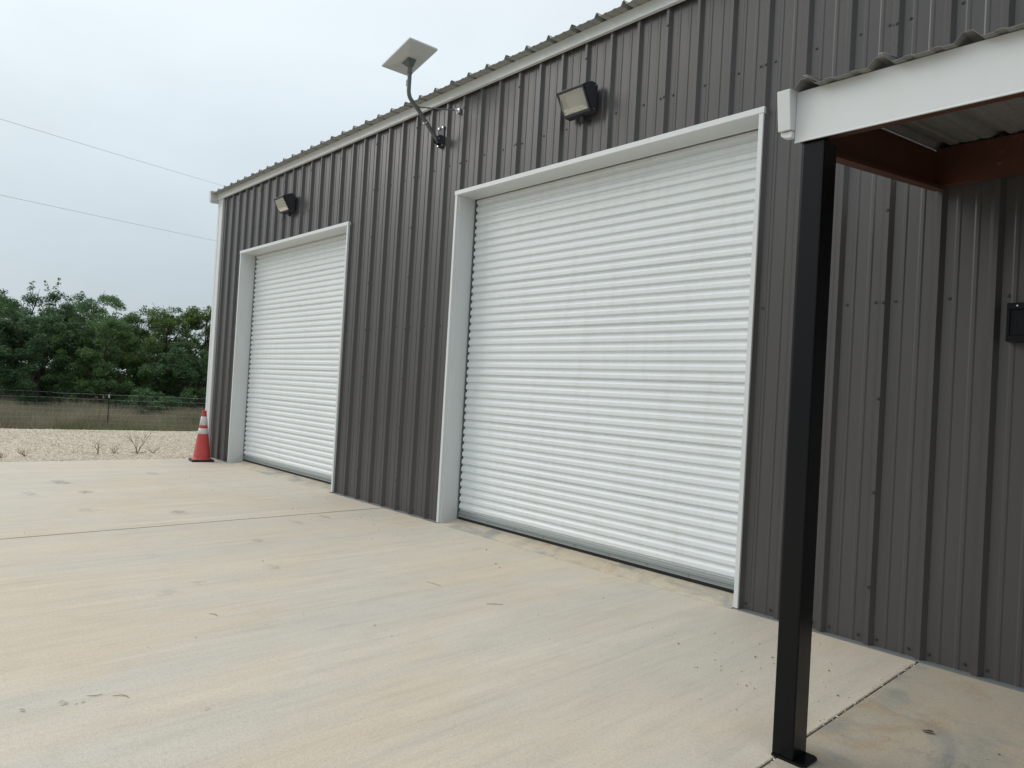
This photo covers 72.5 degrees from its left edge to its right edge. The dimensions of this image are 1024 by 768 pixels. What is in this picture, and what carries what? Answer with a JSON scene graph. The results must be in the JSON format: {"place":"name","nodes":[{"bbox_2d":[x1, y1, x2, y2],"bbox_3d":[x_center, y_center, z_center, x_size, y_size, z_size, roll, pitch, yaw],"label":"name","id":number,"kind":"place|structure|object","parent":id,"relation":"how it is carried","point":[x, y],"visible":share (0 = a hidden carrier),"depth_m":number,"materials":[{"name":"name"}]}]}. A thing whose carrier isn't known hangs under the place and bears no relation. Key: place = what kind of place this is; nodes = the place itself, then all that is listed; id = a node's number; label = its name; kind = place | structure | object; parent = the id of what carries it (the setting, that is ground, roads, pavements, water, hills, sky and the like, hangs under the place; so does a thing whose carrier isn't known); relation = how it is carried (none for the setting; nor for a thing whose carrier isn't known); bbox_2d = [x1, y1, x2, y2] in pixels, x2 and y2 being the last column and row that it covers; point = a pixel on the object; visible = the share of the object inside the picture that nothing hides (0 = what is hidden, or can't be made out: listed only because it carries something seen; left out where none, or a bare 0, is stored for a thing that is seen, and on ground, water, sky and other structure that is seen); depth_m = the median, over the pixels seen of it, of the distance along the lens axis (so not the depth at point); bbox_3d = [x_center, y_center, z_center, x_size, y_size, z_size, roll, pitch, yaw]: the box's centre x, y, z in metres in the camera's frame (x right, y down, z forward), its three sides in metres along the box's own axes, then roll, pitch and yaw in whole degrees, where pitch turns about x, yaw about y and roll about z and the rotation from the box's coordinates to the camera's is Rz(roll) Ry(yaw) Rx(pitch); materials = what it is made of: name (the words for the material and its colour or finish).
{"place":"outdoors","nodes":[
{"label":"outdoors","id":0,"kind":"place"},
{"bbox_2d":[0,429,196,461],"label":"gravel pad","id":1,"kind":"object","parent":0,"point":[54,448],"visible":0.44,"depth_m":14.34,"materials":[{"name":"gravel"}]},
{"bbox_2d":[126,430,154,453],"bbox_3d":[-6.915,1.054,13.003,0.551,0.508,0.297,3,-1,8],"label":"dry weed","id":2,"kind":"object","parent":1,"relation":"on","point":[137,442],"visible":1,"depth_m":13.01,"materials":[{"name":"brown plant"}]},
{"bbox_2d":[0,393,204,430],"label":"dry grass","id":3,"kind":"structure","parent":0,"point":[27,417],"depth_m":28.54,"materials":[{"name":"beige plant"}]},
{"bbox_2d":[2,195,214,240],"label":"power line","id":4,"kind":"object","parent":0,"point":[104,217],"visible":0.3,"depth_m":43.18,"materials":[{"name":"grey metal"}]},
{"bbox_2d":[2,119,222,185],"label":"power line","id":5,"kind":"object","parent":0,"point":[104,150],"visible":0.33,"depth_m":42.88,"materials":[{"name":"grey metal"}]},
{"bbox_2d":[5,375,439,522],"bbox_3d":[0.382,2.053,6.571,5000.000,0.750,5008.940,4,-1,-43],"label":"ground","id":6,"kind":"structure","parent":0,"point":[43,397],"depth_m":50.89,"materials":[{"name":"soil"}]},
{"bbox_2d":[0,333,34,397],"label":"leafy tree","id":7,"kind":"object","parent":6,"relation":"on","point":[6,378],"visible":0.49,"depth_m":37.85,"materials":[{"name":"green plant"}]},
{"bbox_2d":[0,294,40,393],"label":"leafy tree","id":8,"kind":"object","parent":6,"relation":"on","point":[11,387],"visible":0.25,"depth_m":40.14,"materials":[{"name":"green plant"}]},
{"bbox_2d":[0,281,96,399],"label":"leafy tree","id":9,"kind":"object","parent":6,"relation":"on","point":[34,300],"visible":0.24,"depth_m":44.28,"materials":[{"name":"green plant"}]},
{"bbox_2d":[0,299,107,406],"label":"leafy tree","id":10,"kind":"object","parent":6,"relation":"on","point":[39,350],"visible":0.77,"depth_m":37.22,"materials":[{"name":"green plant"}]},
{"bbox_2d":[12,303,121,374],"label":"leafy tree","id":11,"kind":"object","parent":6,"relation":"on","point":[55,313],"visible":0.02,"depth_m":49.73,"materials":[{"name":"green plant"}]},
{"bbox_2d":[27,277,151,399],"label":"leafy tree","id":12,"kind":"object","parent":6,"relation":"on","point":[115,301],"visible":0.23,"depth_m":45.93,"materials":[{"name":"green plant"}]},
{"bbox_2d":[61,377,119,408],"bbox_3d":[-22.296,0.604,36.867,2.584,1.978,2.760,4,-1,-43],"label":"bush","id":13,"kind":"object","parent":6,"relation":"on","point":[85,385],"visible":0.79,"depth_m":36.56,"materials":[{"name":"green plant"}]},
{"bbox_2d":[40,311,160,408],"bbox_3d":[-22.744,-1.278,38.965,6.134,5.746,5.901,4,-1,-43],"label":"leafy tree","id":14,"kind":"object","parent":6,"relation":"on","point":[104,363],"visible":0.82,"depth_m":38.00,"materials":[{"name":"green plant"}]},
{"bbox_2d":[1,390,200,429],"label":"wire fence","id":15,"kind":"object","parent":6,"relation":"on","point":[108,409],"visible":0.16,"depth_m":25.97,"materials":[{"name":"grey metal"}]},
{"bbox_2d":[0,360,206,403],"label":"undergrowth","id":16,"kind":"object","parent":6,"relation":"on","point":[45,387],"visible":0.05,"depth_m":47.56,"materials":[{"name":"green plant"}]},
{"bbox_2d":[49,414,198,431],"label":"green grass","id":17,"kind":"structure","parent":6,"relation":"on","point":[124,428],"depth_m":25.95,"materials":[{"name":"green plant"}]},
{"bbox_2d":[55,390,200,409],"bbox_3d":[-16.716,1.303,36.494,12.238,1.400,0.061,4,-1,-32],"label":"wire fence","id":18,"kind":"object","parent":6,"relation":"on","point":[119,400],"visible":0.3,"depth_m":34.64,"materials":[{"name":"grey metal"}]},
{"bbox_2d":[93,324,173,397],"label":"leafy tree","id":19,"kind":"object","parent":6,"relation":"on","point":[133,347],"visible":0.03,"depth_m":50.99,"materials":[{"name":"green plant"}]},
{"bbox_2d":[91,305,176,403],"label":"leafy tree","id":20,"kind":"object","parent":6,"relation":"on","point":[133,319],"visible":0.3,"depth_m":43.02,"materials":[{"name":"green plant"}]},
{"bbox_2d":[116,387,168,413],"bbox_3d":[-19.244,0.913,36.254,2.692,1.698,2.906,4,-1,-43],"label":"bush","id":21,"kind":"object","parent":6,"relation":"on","point":[142,394],"visible":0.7,"depth_m":35.97,"materials":[{"name":"green plant"}]},
{"bbox_2d":[136,395,181,414],"bbox_3d":[-17.817,1.143,35.480,2.218,1.384,2.264,3,-1,19],"label":"bush","id":22,"kind":"object","parent":6,"relation":"on","point":[155,403],"visible":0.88,"depth_m":35.23,"materials":[{"name":"green plant"}]},
{"bbox_2d":[116,304,208,403],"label":"leafy tree","id":23,"kind":"object","parent":6,"relation":"on","point":[159,320],"visible":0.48,"depth_m":42.01,"materials":[{"name":"green plant"}]},
{"bbox_2d":[136,337,208,411],"bbox_3d":[-19.037,-0.452,40.462,4.780,4.559,4.554,4,-1,-43],"label":"leafy tree","id":24,"kind":"object","parent":6,"relation":"on","point":[183,370],"visible":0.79,"depth_m":39.89,"materials":[{"name":"green plant"}]},
{"bbox_2d":[147,332,207,401],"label":"leafy tree","id":25,"kind":"object","parent":6,"relation":"on","point":[193,349],"visible":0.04,"depth_m":51.02,"materials":[{"name":"green plant"}]},
{"bbox_2d":[157,305,211,408],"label":"leafy tree","id":26,"kind":"object","parent":6,"relation":"on","point":[192,315],"visible":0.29,"depth_m":43.14,"materials":[{"name":"green plant"}]},
{"bbox_2d":[179,386,206,410],"bbox_3d":[-17.767,0.986,39.355,2.561,1.821,2.509,4,-1,-43],"label":"bush","id":27,"kind":"object","parent":6,"relation":"on","point":[201,391],"visible":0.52,"depth_m":39.02,"materials":[{"name":"green plant"}]},
{"bbox_2d":[0,0,631,371],"label":"sky","id":28,"kind":"structure","parent":0,"point":[221,92],"materials":[{"name":"grey"}]},
{"bbox_2d":[0,458,916,767],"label":"driveway","id":29,"kind":"structure","parent":0,"point":[318,636],"depth_m":4.12,"materials":[{"name":"concrete"}]},
{"bbox_2d":[9,508,377,538],"bbox_3d":[-10.317,0.978,0.510,24.030,0.097,0.028,4,-1,-43],"label":"joint filler","id":30,"kind":"object","parent":29,"relation":"on","point":[180,524],"visible":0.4,"depth_m":6.99,"materials":[{"name":"grey rubber"}]},
{"bbox_2d":[188,410,213,461],"bbox_3d":[-5.501,0.920,12.427,0.372,0.895,0.372,4,-1,-35],"label":"traffic cone","id":31,"kind":"object","parent":29,"relation":"on","point":[201,453],"visible":1,"depth_m":12.35,"materials":[{"name":"plastic"}]},
{"bbox_2d":[229,461,330,492],"bbox_3d":[-3.655,1.436,11.110,0.344,0.043,3.666,4,-1,-43],"label":"door sill","id":32,"kind":"structure","parent":29,"relation":"on","point":[313,483],"depth_m":10.96,"materials":[{"name":"concrete"}]},
{"bbox_2d":[24,467,999,764],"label":"loose stones","id":33,"kind":"object","parent":29,"relation":"on","point":[714,659],"visible":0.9,"depth_m":3.90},
{"bbox_2d":[438,519,733,608],"bbox_3d":[0.521,1.614,6.657,0.344,0.043,3.629,4,-1,-43],"label":"door sill","id":34,"kind":"structure","parent":29,"relation":"on","point":[688,588],"depth_m":6.28,"materials":[{"name":"concrete"}]},
{"bbox_2d":[205,0,1023,691],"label":"metal building","id":35,"kind":"structure","parent":0,"point":[517,304],"depth_m":6.11,"materials":[{"name":"metal"}]},
{"bbox_2d":[274,193,295,215],"bbox_3d":[-3.592,-2.825,11.006,0.212,0.327,0.334,4,-1,-43],"label":"wall light","id":36,"kind":"object","parent":35,"relation":"attached to","point":[285,204],"visible":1,"depth_m":10.93,"materials":[{"name":"metal"}]},
{"bbox_2d":[243,233,345,483],"bbox_3d":[-3.468,-0.460,11.230,0.053,3.794,3.622,4,-1,-43],"label":"rollup door","id":37,"kind":"structure","parent":35,"relation":"in","point":[298,290],"depth_m":11.21,"materials":[{"name":"metal"}]},
{"bbox_2d":[382,37,461,148],"bbox_3d":[-1.049,-3.285,7.998,0.739,0.953,0.619,4,-1,-43],"label":"satellite dish","id":38,"kind":"object","parent":35,"relation":"attached to","point":[409,57],"visible":1,"depth_m":7.89,"materials":[{"name":"plastic"}]},
{"bbox_2d":[556,81,597,121],"bbox_3d":[0.602,-2.636,6.534,0.212,0.327,0.334,4,-1,-43],"label":"wall light","id":39,"kind":"object","parent":35,"relation":"attached to","point":[578,101],"visible":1,"depth_m":6.47,"materials":[{"name":"metal"}]},
{"bbox_2d":[457,129,757,592],"bbox_3d":[0.737,-0.382,6.780,0.088,4.099,3.813,4,-1,-43],"label":"rollup door","id":40,"kind":"structure","parent":35,"relation":"in","point":[604,386],"depth_m":6.46,"materials":[{"name":"metal"}]},
{"bbox_2d":[1005,302,1023,342],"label":"wall lantern","id":41,"kind":"object","parent":35,"relation":"attached to","point":[1015,323],"depth_m":3.99,"materials":[{"name":"black metal"}]},
{"bbox_2d":[763,662,1023,767],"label":"porch floor","id":42,"kind":"structure","parent":0,"point":[917,699],"depth_m":3.40,"materials":[{"name":"concrete"}]},
{"bbox_2d":[760,662,918,767],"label":"joint filler","id":43,"kind":"object","parent":42,"relation":"on","point":[842,712],"visible":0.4,"depth_m":3.56,"materials":[{"name":"black rubber"}]},
{"bbox_2d":[771,23,1023,767],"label":"porch canopy","id":44,"kind":"object","parent":42,"relation":"on","point":[893,117],"visible":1,"depth_m":3.03,"materials":[{"name":"white metal"}]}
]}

